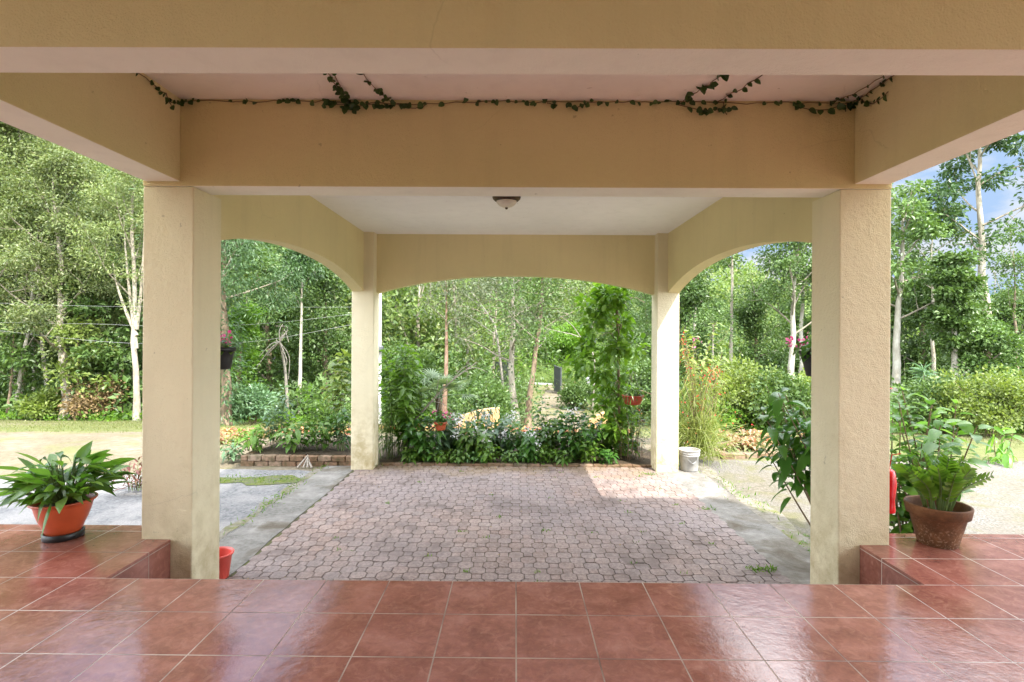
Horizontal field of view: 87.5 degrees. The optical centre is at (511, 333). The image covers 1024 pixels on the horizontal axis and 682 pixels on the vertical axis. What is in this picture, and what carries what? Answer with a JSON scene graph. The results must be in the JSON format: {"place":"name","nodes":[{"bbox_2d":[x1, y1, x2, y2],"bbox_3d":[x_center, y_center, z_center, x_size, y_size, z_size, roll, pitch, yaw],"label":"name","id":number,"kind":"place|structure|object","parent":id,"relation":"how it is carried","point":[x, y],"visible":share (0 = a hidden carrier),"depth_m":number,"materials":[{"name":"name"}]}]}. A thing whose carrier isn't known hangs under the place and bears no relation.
{"place":"outdoors","nodes":[
{"label":"outdoors","id":0,"kind":"place"},
{"bbox_2d":[0,524,1023,681],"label":"porch floor","id":1,"kind":"structure","parent":0,"point":[104,603],"depth_m":2.41,"materials":[{"name":"tile"}]},
{"bbox_2d":[41,525,84,542],"bbox_3d":[-2.853,1.272,3.401,0.218,0.042,0.218,0,0,0],"label":"plant saucer","id":2,"kind":"object","parent":1,"relation":"on","point":[61,538],"visible":0.56,"depth_m":3.32,"materials":[{"name":"black plastic"}]},
{"bbox_2d":[0,441,136,537],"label":"potted plant","id":3,"kind":"object","parent":2,"relation":"on","point":[56,504],"visible":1,"depth_m":3.33,"materials":[{"name":"plant"}]},
{"bbox_2d":[891,450,993,549],"bbox_3d":[2.739,1.036,3.390,0.580,0.579,0.424,0,0,0],"label":"potted plant","id":4,"kind":"object","parent":1,"relation":"on","point":[939,520],"visible":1,"depth_m":3.31,"materials":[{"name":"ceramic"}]},
{"bbox_2d":[0,245,1023,461],"bbox_3d":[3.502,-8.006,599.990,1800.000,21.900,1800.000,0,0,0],"label":"ground","id":5,"kind":"structure","parent":0,"point":[1018,451],"depth_m":14.76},
{"bbox_2d":[0,298,57,417],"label":"young tree","id":6,"kind":"object","parent":5,"relation":"on","point":[13,360],"visible":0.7,"depth_m":17.11,"materials":[{"name":"green plant"}]},
{"bbox_2d":[0,121,63,397],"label":"slender tree","id":7,"kind":"object","parent":5,"relation":"on","point":[14,139],"visible":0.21,"depth_m":17.53,"materials":[{"name":"green plant"}]},
{"bbox_2d":[0,196,68,384],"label":"bare tree","id":8,"kind":"object","parent":5,"relation":"on","point":[43,357],"visible":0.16,"depth_m":17.78,"materials":[{"name":"plant"}]},
{"bbox_2d":[10,385,61,419],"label":"bush","id":9,"kind":"object","parent":5,"relation":"on","point":[36,405],"visible":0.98,"depth_m":16.57,"materials":[{"name":"green plant"}]},
{"bbox_2d":[0,205,72,416],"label":"bare tree","id":10,"kind":"object","parent":5,"relation":"on","point":[20,374],"visible":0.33,"depth_m":17.26,"materials":[{"name":"plant"}]},
{"bbox_2d":[0,214,81,397],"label":"broadleaf tree","id":11,"kind":"object","parent":5,"relation":"on","point":[51,355],"visible":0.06,"depth_m":18.42,"materials":[{"name":"green plant"}]},
{"bbox_2d":[0,122,88,392],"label":"slender tree","id":12,"kind":"object","parent":5,"relation":"on","point":[21,162],"visible":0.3,"depth_m":17.64,"materials":[{"name":"green plant"}]},
{"bbox_2d":[0,144,142,419],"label":"slender tree","id":13,"kind":"object","parent":5,"relation":"on","point":[54,166],"visible":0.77,"depth_m":16.82,"materials":[{"name":"green plant"}]},
{"bbox_2d":[39,313,124,418],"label":"young tree","id":14,"kind":"object","parent":5,"relation":"on","point":[75,334],"visible":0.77,"depth_m":16.79,"materials":[{"name":"green plant"}]},
{"bbox_2d":[34,194,143,385],"bbox_3d":[-14.320,-1.167,19.377,4.559,8.039,4.816,0,0,43],"label":"slender tree","id":15,"kind":"object","parent":5,"relation":"on","point":[115,319],"visible":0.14,"depth_m":18.66,"materials":[{"name":"green plant"}]},
{"bbox_2d":[45,246,142,380],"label":"broadleaf tree","id":16,"kind":"object","parent":5,"relation":"on","point":[87,353],"visible":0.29,"depth_m":17.24,"materials":[{"name":"green plant"}]},
{"bbox_2d":[55,372,132,420],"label":"bush","id":17,"kind":"object","parent":5,"relation":"on","point":[86,403],"visible":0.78,"depth_m":16.87,"materials":[{"name":"green plant"}]},
{"bbox_2d":[56,165,144,420],"bbox_3d":[-11.967,-2.246,17.112,4.042,10.022,3.301,0,0,-41],"label":"slender tree","id":18,"kind":"object","parent":5,"relation":"on","point":[135,193],"visible":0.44,"depth_m":16.43,"materials":[{"name":"green plant"}]},
{"bbox_2d":[59,325,142,412],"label":"young tree","id":19,"kind":"object","parent":5,"relation":"on","point":[120,368],"visible":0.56,"depth_m":17.40,"materials":[{"name":"green plant"}]},
{"bbox_2d":[0,469,310,534],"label":"asphalt drive","id":20,"kind":"structure","parent":5,"relation":"on","point":[239,500],"depth_m":6.24,"materials":[{"name":"asphalt"}]},
{"bbox_2d":[220,475,307,484],"bbox_3d":[-3.670,1.970,7.211,1.800,0.001,0.521,0,0,0],"label":"moss patch","id":21,"kind":"object","parent":20,"relation":"on","point":[267,479],"visible":0.66,"depth_m":7.19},
{"bbox_2d":[219,469,321,539],"bbox_3d":[-2.813,1.978,4.216,0.301,0.001,7.200,0,0,0],"label":"mossy seam","id":22,"kind":"object","parent":20,"relation":"on","point":[233,526],"visible":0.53,"depth_m":5.98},
{"bbox_2d":[129,188,314,425],"bbox_3d":[-7.660,-1.149,14.522,4.592,7.585,5.121,0,0,-38],"label":"feathery tree","id":23,"kind":"object","parent":5,"relation":"on","point":[231,263],"visible":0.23,"depth_m":14.50,"materials":[{"name":"green plant"}]},
{"bbox_2d":[220,300,269,400],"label":"vine covered tree","id":24,"kind":"object","parent":5,"relation":"on","point":[255,352],"visible":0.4,"depth_m":17.31,"materials":[{"name":"green plant"}]},
{"bbox_2d":[229,381,281,424],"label":"bush","id":25,"kind":"object","parent":5,"relation":"on","point":[260,397],"visible":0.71,"depth_m":15.03,"materials":[{"name":"green plant"}]},
{"bbox_2d":[233,243,314,391],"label":"vine covered tree","id":26,"kind":"object","parent":5,"relation":"on","point":[268,330],"visible":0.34,"depth_m":20.28,"materials":[{"name":"green plant"}]},
{"bbox_2d":[219,466,352,575],"bbox_3d":[-2.553,1.989,4.305,0.505,0.030,7.380,0,0,0],"label":"concrete strip","id":27,"kind":"object","parent":5,"relation":"on","point":[248,540],"visible":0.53,"depth_m":5.77,"materials":[{"name":"concrete"}]},
{"bbox_2d":[219,546,234,578],"bbox_3d":[-2.379,1.866,4.314,0.250,0.205,0.250,0,0,0],"label":"plant pot","id":28,"kind":"object","parent":27,"relation":"on","point":[225,554],"visible":0.4,"depth_m":4.29,"materials":[{"name":"red plastic"}]},
{"bbox_2d":[271,248,329,416],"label":"thin tree","id":29,"kind":"object","parent":5,"relation":"on","point":[298,258],"visible":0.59,"depth_m":17.46,"materials":[{"name":"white plant"}]},
{"bbox_2d":[268,260,351,394],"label":"vine covered tree","id":30,"kind":"object","parent":5,"relation":"on","point":[318,343],"visible":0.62,"depth_m":19.52,"materials":[{"name":"green plant"}]},
{"bbox_2d":[308,397,350,426],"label":"bush","id":31,"kind":"object","parent":5,"relation":"on","point":[325,413],"visible":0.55,"depth_m":14.19,"materials":[{"name":"green plant"}]},
{"bbox_2d":[0,431,797,477],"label":"dirt yard","id":32,"kind":"structure","parent":5,"relation":"on","point":[38,445],"depth_m":9.22,"materials":[{"name":"soil"}]},
{"bbox_2d":[240,441,350,466],"bbox_3d":[-3.198,1.911,8.603,1.737,0.161,1.230,0,0,0],"label":"brick edging","id":33,"kind":"object","parent":32,"relation":"on","point":[250,458],"visible":0.7,"depth_m":8.00,"materials":[{"name":"brick"}]},
{"bbox_2d":[253,439,379,454],"bbox_3d":[-3.135,1.837,8.702,1.771,0.001,1.232,0,0,0],"label":"flower bed","id":34,"kind":"object","parent":33,"relation":"on","point":[312,449],"visible":0.42,"depth_m":8.41,"materials":[{"name":"soil"}]},
{"bbox_2d":[224,423,276,452],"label":"leafy shrub","id":35,"kind":"object","parent":34,"relation":"on","point":[254,441],"visible":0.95,"depth_m":8.26,"materials":[{"name":"green plant"}]},
{"bbox_2d":[259,384,295,447],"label":"leafy shrub","id":36,"kind":"object","parent":34,"relation":"on","point":[274,427],"visible":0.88,"depth_m":8.61,"materials":[{"name":"green plant"}]},
{"bbox_2d":[268,418,321,453],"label":"leafy shrub","id":37,"kind":"object","parent":34,"relation":"on","point":[297,438],"visible":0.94,"depth_m":8.31,"materials":[{"name":"green plant"}]},
{"bbox_2d":[291,381,325,445],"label":"leafy shrub","id":38,"kind":"object","parent":34,"relation":"on","point":[314,408],"visible":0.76,"depth_m":8.71,"materials":[{"name":"green plant"}]},
{"bbox_2d":[305,416,337,450],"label":"leafy shrub","id":39,"kind":"object","parent":34,"relation":"on","point":[324,434],"visible":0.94,"depth_m":8.34,"materials":[{"name":"green plant"}]},
{"bbox_2d":[320,348,351,440],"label":"leafy shrub","id":40,"kind":"object","parent":34,"relation":"on","point":[339,378],"visible":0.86,"depth_m":8.96,"materials":[{"name":"green plant"}]},
{"bbox_2d":[327,402,350,450],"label":"leafy shrub","id":41,"kind":"object","parent":34,"relation":"on","point":[344,438],"visible":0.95,"depth_m":8.37,"materials":[{"name":"green plant"}]},
{"bbox_2d":[380,440,650,463],"bbox_3d":[0.048,1.965,8.998,4.586,0.001,1.897,0,0,0],"label":"flower bed","id":42,"kind":"object","parent":32,"relation":"on","point":[646,455],"visible":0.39,"depth_m":8.37,"materials":[{"name":"soil"}]},
{"bbox_2d":[378,390,412,459],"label":"leafy shrub","id":43,"kind":"object","parent":42,"relation":"on","point":[387,441],"visible":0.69,"depth_m":8.29,"materials":[{"name":"green plant"}]},
{"bbox_2d":[379,344,432,456],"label":"leafy shrub","id":44,"kind":"object","parent":42,"relation":"on","point":[406,386],"visible":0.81,"depth_m":8.48,"materials":[{"name":"green plant"}]},
{"bbox_2d":[398,409,451,460],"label":"leafy shrub","id":45,"kind":"object","parent":42,"relation":"on","point":[417,438],"visible":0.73,"depth_m":8.25,"materials":[{"name":"green plant"}]},
{"bbox_2d":[415,368,480,447],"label":"fan palm","id":46,"kind":"object","parent":42,"relation":"on","point":[452,385],"visible":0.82,"depth_m":8.92,"materials":[{"name":"green plant"}]},
{"bbox_2d":[426,412,475,455],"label":"flowering shrub","id":47,"kind":"object","parent":42,"relation":"on","point":[447,444],"visible":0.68,"depth_m":8.59,"materials":[{"name":"green plant"}]},
{"bbox_2d":[450,416,495,456],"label":"flowering shrub","id":48,"kind":"object","parent":42,"relation":"on","point":[474,441],"visible":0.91,"depth_m":8.32,"materials":[{"name":"green plant"}]},
{"bbox_2d":[479,407,519,453],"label":"flowering shrub","id":49,"kind":"object","parent":42,"relation":"on","point":[499,428],"visible":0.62,"depth_m":8.68,"materials":[{"name":"green plant"}]},
{"bbox_2d":[501,421,553,459],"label":"flowering shrub","id":50,"kind":"object","parent":42,"relation":"on","point":[529,442],"visible":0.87,"depth_m":8.32,"materials":[{"name":"green plant"}]},
{"bbox_2d":[530,397,578,457],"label":"flowering shrub","id":51,"kind":"object","parent":42,"relation":"on","point":[550,428],"visible":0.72,"depth_m":8.49,"materials":[{"name":"green plant"}]},
{"bbox_2d":[554,403,602,459],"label":"leafy shrub","id":52,"kind":"object","parent":42,"relation":"on","point":[573,443],"visible":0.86,"depth_m":8.33,"materials":[{"name":"green plant"}]},
{"bbox_2d":[562,282,649,456],"bbox_3d":[1.554,0.552,8.594,1.469,3.022,1.006,0,0,0],"label":"climbing plant","id":53,"kind":"object","parent":42,"relation":"on","point":[610,299],"visible":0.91,"depth_m":8.51,"materials":[{"name":"green plant"}]},
{"bbox_2d":[609,406,650,459],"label":"leafy shrub","id":54,"kind":"object","parent":42,"relation":"on","point":[632,444],"visible":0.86,"depth_m":8.36,"materials":[{"name":"green plant"}]},
{"bbox_2d":[381,462,651,467],"bbox_3d":[0.124,1.982,8.049,4.179,0.056,0.111,0,0,0],"label":"brick edging","id":55,"kind":"object","parent":32,"relation":"on","point":[489,464],"visible":0.82,"depth_m":8.01,"materials":[{"name":"brick"}]},
{"bbox_2d":[630,332,774,468],"bbox_3d":[2.843,1.337,8.413,2.170,2.739,1.846,0,0,0],"label":"firecracker plant","id":56,"kind":"object","parent":32,"relation":"on","point":[698,431],"visible":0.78,"depth_m":8.33,"materials":[{"name":"green plant"}]},
{"bbox_2d":[679,322,731,441],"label":"flowering shrub","id":57,"kind":"object","parent":32,"relation":"on","point":[718,363],"visible":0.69,"depth_m":9.32,"materials":[{"name":"green plant"}]},
{"bbox_2d":[382,334,443,402],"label":"bush","id":58,"kind":"object","parent":5,"relation":"on","point":[430,362],"visible":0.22,"depth_m":19.21,"materials":[{"name":"green plant"}]},
{"bbox_2d":[401,278,486,423],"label":"tall tree","id":59,"kind":"object","parent":5,"relation":"on","point":[446,292],"visible":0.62,"depth_m":15.90,"materials":[{"name":"green plant"}]},
{"bbox_2d":[452,374,519,424],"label":"bush","id":60,"kind":"object","parent":5,"relation":"on","point":[493,395],"visible":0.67,"depth_m":14.02,"materials":[{"name":"green plant"}]},
{"bbox_2d":[442,277,554,377],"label":"broadleaf tree","id":61,"kind":"object","parent":5,"relation":"on","point":[494,338],"visible":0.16,"depth_m":24.98,"materials":[{"name":"green plant"}]},
{"bbox_2d":[226,465,790,583],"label":"paving stones","id":62,"kind":"object","parent":5,"relation":"on","point":[729,548],"visible":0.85,"depth_m":5.34,"materials":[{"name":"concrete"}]},
{"bbox_2d":[0,73,1023,583],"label":"carport","id":63,"kind":"object","parent":5,"relation":"on","point":[662,203],"visible":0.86,"depth_m":3.37,"materials":[{"name":"paint"}]},
{"bbox_2d":[220,330,244,369],"bbox_3d":[-2.271,0.105,4.162,0.302,0.343,0.252,0,0,38],"label":"hanging pot","id":64,"kind":"object","parent":63,"relation":"hanging from","point":[227,352],"visible":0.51,"depth_m":4.13,"materials":[{"name":"black plastic"}]},
{"bbox_2d":[136,73,894,115],"bbox_3d":[0.024,-1.411,2.776,4.297,0.157,1.208,0,0,0],"label":"creeper","id":65,"kind":"object","parent":63,"relation":"attached to","point":[353,106],"visible":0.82,"depth_m":3.33,"materials":[{"name":"green plant"}]},
{"bbox_2d":[785,331,810,375],"bbox_3d":[2.416,0.159,4.218,0.370,0.358,0.434,0,0,0],"label":"hanging pot","id":66,"kind":"object","parent":63,"relation":"hanging from","point":[805,354],"visible":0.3,"depth_m":4.22,"materials":[{"name":"black plastic"}]},
{"bbox_2d":[0,0,1023,75],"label":"house","id":67,"kind":"structure","parent":5,"relation":"on","point":[823,37],"depth_m":1.77,"materials":[{"name":"beige paint"}]},
{"bbox_2d":[0,324,1023,433],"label":"undergrowth","id":68,"kind":"object","parent":5,"relation":"on","point":[113,415],"visible":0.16,"depth_m":17.98,"materials":[{"name":"green plant"}]},
{"bbox_2d":[0,418,1023,457],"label":"lawn grass","id":69,"kind":"structure","parent":5,"relation":"on","point":[122,425],"depth_m":13.21,"materials":[{"name":"plant"}]},
{"bbox_2d":[2,135,1023,413],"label":"woodland","id":70,"kind":"object","parent":5,"relation":"on","point":[430,331],"visible":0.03,"depth_m":27.45,"materials":[{"name":"plant"}]},
{"bbox_2d":[436,277,591,421],"bbox_3d":[0.144,-1.135,17.279,5.432,8.023,5.733,0,0,0],"label":"broadleaf tree","id":71,"kind":"object","parent":5,"relation":"on","point":[510,360],"visible":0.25,"depth_m":16.93,"materials":[{"name":"green plant"}]},
{"bbox_2d":[220,463,809,581],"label":"weeds","id":72,"kind":"object","parent":5,"relation":"on","point":[707,508],"visible":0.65,"depth_m":6.23,"materials":[{"name":"green plant"}]},
{"bbox_2d":[474,277,594,425],"bbox_3d":[0.779,-0.071,15.320,3.690,5.673,2.854,0,0,0],"label":"broadleaf tree","id":73,"kind":"object","parent":5,"relation":"on","point":[527,417],"visible":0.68,"depth_m":15.12,"materials":[{"name":"green plant"}]},
{"bbox_2d":[527,384,589,429],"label":"dirt lane","id":74,"kind":"structure","parent":5,"relation":"on","point":[551,393],"depth_m":20.25,"materials":[{"name":"soil"}]},
{"bbox_2d":[524,320,597,353],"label":"bush","id":75,"kind":"object","parent":5,"relation":"on","point":[565,340],"visible":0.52,"depth_m":33.08,"materials":[{"name":"green plant"}]},
{"bbox_2d":[553,379,599,409],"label":"bush","id":76,"kind":"object","parent":5,"relation":"on","point":[575,394],"visible":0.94,"depth_m":20.22,"materials":[{"name":"green plant"}]},
{"bbox_2d":[583,288,651,372],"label":"broadleaf tree","id":77,"kind":"object","parent":5,"relation":"on","point":[625,310],"visible":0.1,"depth_m":27.20,"materials":[{"name":"green plant"}]},
{"bbox_2d":[595,347,696,424],"bbox_3d":[4.069,1.616,16.465,2.826,2.474,2.724,0,0,-30],"label":"bush","id":78,"kind":"object","parent":5,"relation":"on","point":[643,376],"visible":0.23,"depth_m":16.18,"materials":[{"name":"green plant"}]},
{"bbox_2d":[627,268,730,387],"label":"broadleaf tree","id":79,"kind":"object","parent":5,"relation":"on","point":[692,293],"visible":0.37,"depth_m":20.46,"materials":[{"name":"green plant"}]},
{"bbox_2d":[681,298,738,383],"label":"broadleaf tree","id":80,"kind":"object","parent":5,"relation":"on","point":[715,307],"visible":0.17,"depth_m":26.10,"materials":[{"name":"green plant"}]},
{"bbox_2d":[679,303,747,384],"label":"thin tree","id":81,"kind":"object","parent":5,"relation":"on","point":[708,325],"visible":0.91,"depth_m":18.93,"materials":[{"name":"green plant"}]},
{"bbox_2d":[709,247,762,365],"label":"thin tree","id":82,"kind":"object","parent":5,"relation":"on","point":[726,260],"visible":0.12,"depth_m":19.94,"materials":[{"name":"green plant"}]},
{"bbox_2d":[668,466,809,583],"bbox_3d":[2.476,2.018,4.436,0.513,0.030,7.700,0,0,0],"label":"concrete strip","id":83,"kind":"object","parent":5,"relation":"on","point":[786,556],"visible":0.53,"depth_m":5.50,"materials":[{"name":"concrete"}]},
{"bbox_2d":[678,447,699,471],"bbox_3d":[2.601,1.844,7.841,0.308,0.306,0.316,0,0,0],"label":"bucket","id":84,"kind":"object","parent":83,"relation":"on","point":[689,459],"visible":1,"depth_m":7.74,"materials":[{"name":"white plastic"}]},
{"bbox_2d":[688,352,792,428],"bbox_3d":[5.710,1.451,13.175,2.480,2.006,2.656,0,0,0],"label":"bush","id":85,"kind":"object","parent":5,"relation":"on","point":[737,375],"visible":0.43,"depth_m":12.82,"materials":[{"name":"green plant"}]},
{"bbox_2d":[719,277,804,378],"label":"broadleaf tree","id":86,"kind":"object","parent":5,"relation":"on","point":[750,316],"visible":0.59,"depth_m":22.15,"materials":[{"name":"green plant"}]},
{"bbox_2d":[713,241,811,379],"bbox_3d":[9.557,-1.065,18.141,4.277,8.087,4.410,0,0,0],"label":"tall tree","id":87,"kind":"object","parent":5,"relation":"on","point":[788,265],"visible":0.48,"depth_m":17.87,"materials":[{"name":"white plant"}]},
{"bbox_2d":[730,366,810,432],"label":"bush","id":88,"kind":"object","parent":5,"relation":"on","point":[804,395],"visible":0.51,"depth_m":12.24,"materials":[{"name":"green plant"}]},
{"bbox_2d":[758,298,811,373],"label":"broadleaf tree","id":89,"kind":"object","parent":5,"relation":"on","point":[805,322],"visible":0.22,"depth_m":24.68,"materials":[{"name":"green plant"}]},
{"bbox_2d":[772,245,811,375],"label":"tall tree","id":90,"kind":"object","parent":5,"relation":"on","point":[801,366],"visible":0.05,"depth_m":18.84,"materials":[{"name":"green plant"}]},
{"bbox_2d":[678,460,1023,552],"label":"gravel drive","id":91,"kind":"structure","parent":5,"relation":"on","point":[996,502],"depth_m":6.74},
{"bbox_2d":[698,463,809,549],"bbox_3d":[2.833,2.011,4.484,0.403,0.001,7.800,0,0,0],"label":"mossy seam","id":92,"kind":"object","parent":91,"relation":"on","point":[770,516],"visible":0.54,"depth_m":5.98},
{"bbox_2d":[749,387,810,524],"bbox_3d":[2.577,1.234,4.638,0.936,1.544,0.697,0,0,20],"label":"leafy shrub","id":93,"kind":"object","parent":92,"relation":"on","point":[789,463],"visible":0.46,"depth_m":4.61,"materials":[{"name":"green plant"}]},
{"bbox_2d":[889,386,992,533],"bbox_3d":[3.421,1.234,4.541,0.930,1.549,1.126,0,0,28],"label":"leafy shrub","id":94,"kind":"object","parent":91,"relation":"on","point":[931,443],"visible":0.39,"depth_m":4.43,"materials":[{"name":"green plant"}]},
{"bbox_2d":[890,253,958,387],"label":"broadleaf tree","id":95,"kind":"object","parent":5,"relation":"on","point":[918,344],"visible":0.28,"depth_m":21.70,"materials":[{"name":"green plant"}]},
{"bbox_2d":[890,179,982,423],"bbox_3d":[12.777,-1.071,17.568,3.865,8.081,3.376,0,0,0],"label":"tall tree","id":96,"kind":"object","parent":5,"relation":"on","point":[920,232],"visible":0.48,"depth_m":17.12,"materials":[{"name":"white plant"}]},
{"bbox_2d":[891,195,991,374],"bbox_3d":[16.037,-1.189,20.265,3.188,8.416,2.928,0,0,38],"label":"tall tree","id":97,"kind":"object","parent":5,"relation":"on","point":[916,250],"visible":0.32,"depth_m":20.35,"materials":[{"name":"green plant"}]},
{"bbox_2d":[890,369,1001,433],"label":"bush","id":98,"kind":"object","parent":5,"relation":"on","point":[918,398],"visible":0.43,"depth_m":12.36,"materials":[{"name":"green plant"}]},
{"bbox_2d":[921,246,985,379],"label":"vine covered tree","id":99,"kind":"object","parent":5,"relation":"on","point":[956,279],"visible":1,"depth_m":16.25,"materials":[{"name":"green plant"}]},
{"bbox_2d":[921,272,1009,378],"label":"tall tree","id":100,"kind":"object","parent":5,"relation":"on","point":[984,289],"visible":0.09,"depth_m":16.95,"materials":[{"name":"green plant"}]},
{"bbox_2d":[922,133,1023,354],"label":"tall tree","id":101,"kind":"object","parent":5,"relation":"on","point":[953,190],"visible":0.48,"depth_m":19.90,"materials":[{"name":"green plant"}]},
{"bbox_2d":[922,363,1023,438],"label":"bush","id":102,"kind":"object","parent":5,"relation":"on","point":[1005,399],"visible":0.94,"depth_m":11.48,"materials":[{"name":"green plant"}]},
{"bbox_2d":[944,315,1023,426],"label":"bush","id":103,"kind":"object","parent":5,"relation":"on","point":[989,337],"visible":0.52,"depth_m":15.87,"materials":[{"name":"green plant"}]},
{"bbox_2d":[974,283,1023,375],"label":"broadleaf tree","id":104,"kind":"object","parent":5,"relation":"on","point":[1003,316],"visible":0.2,"depth_m":22.28,"materials":[{"name":"green plant"}]},
{"bbox_2d":[982,426,1023,467],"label":"straggly shrub","id":105,"kind":"object","parent":5,"relation":"on","point":[1006,459],"visible":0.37,"depth_m":8.48,"materials":[{"name":"green plant"}]},
{"bbox_2d":[983,218,1023,370],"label":"thin tree","id":106,"kind":"object","parent":5,"relation":"on","point":[1012,260],"visible":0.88,"depth_m":17.89,"materials":[{"name":"green plant"}]},
{"bbox_2d":[103,131,1023,300],"label":"sky","id":107,"kind":"structure","parent":0,"point":[995,204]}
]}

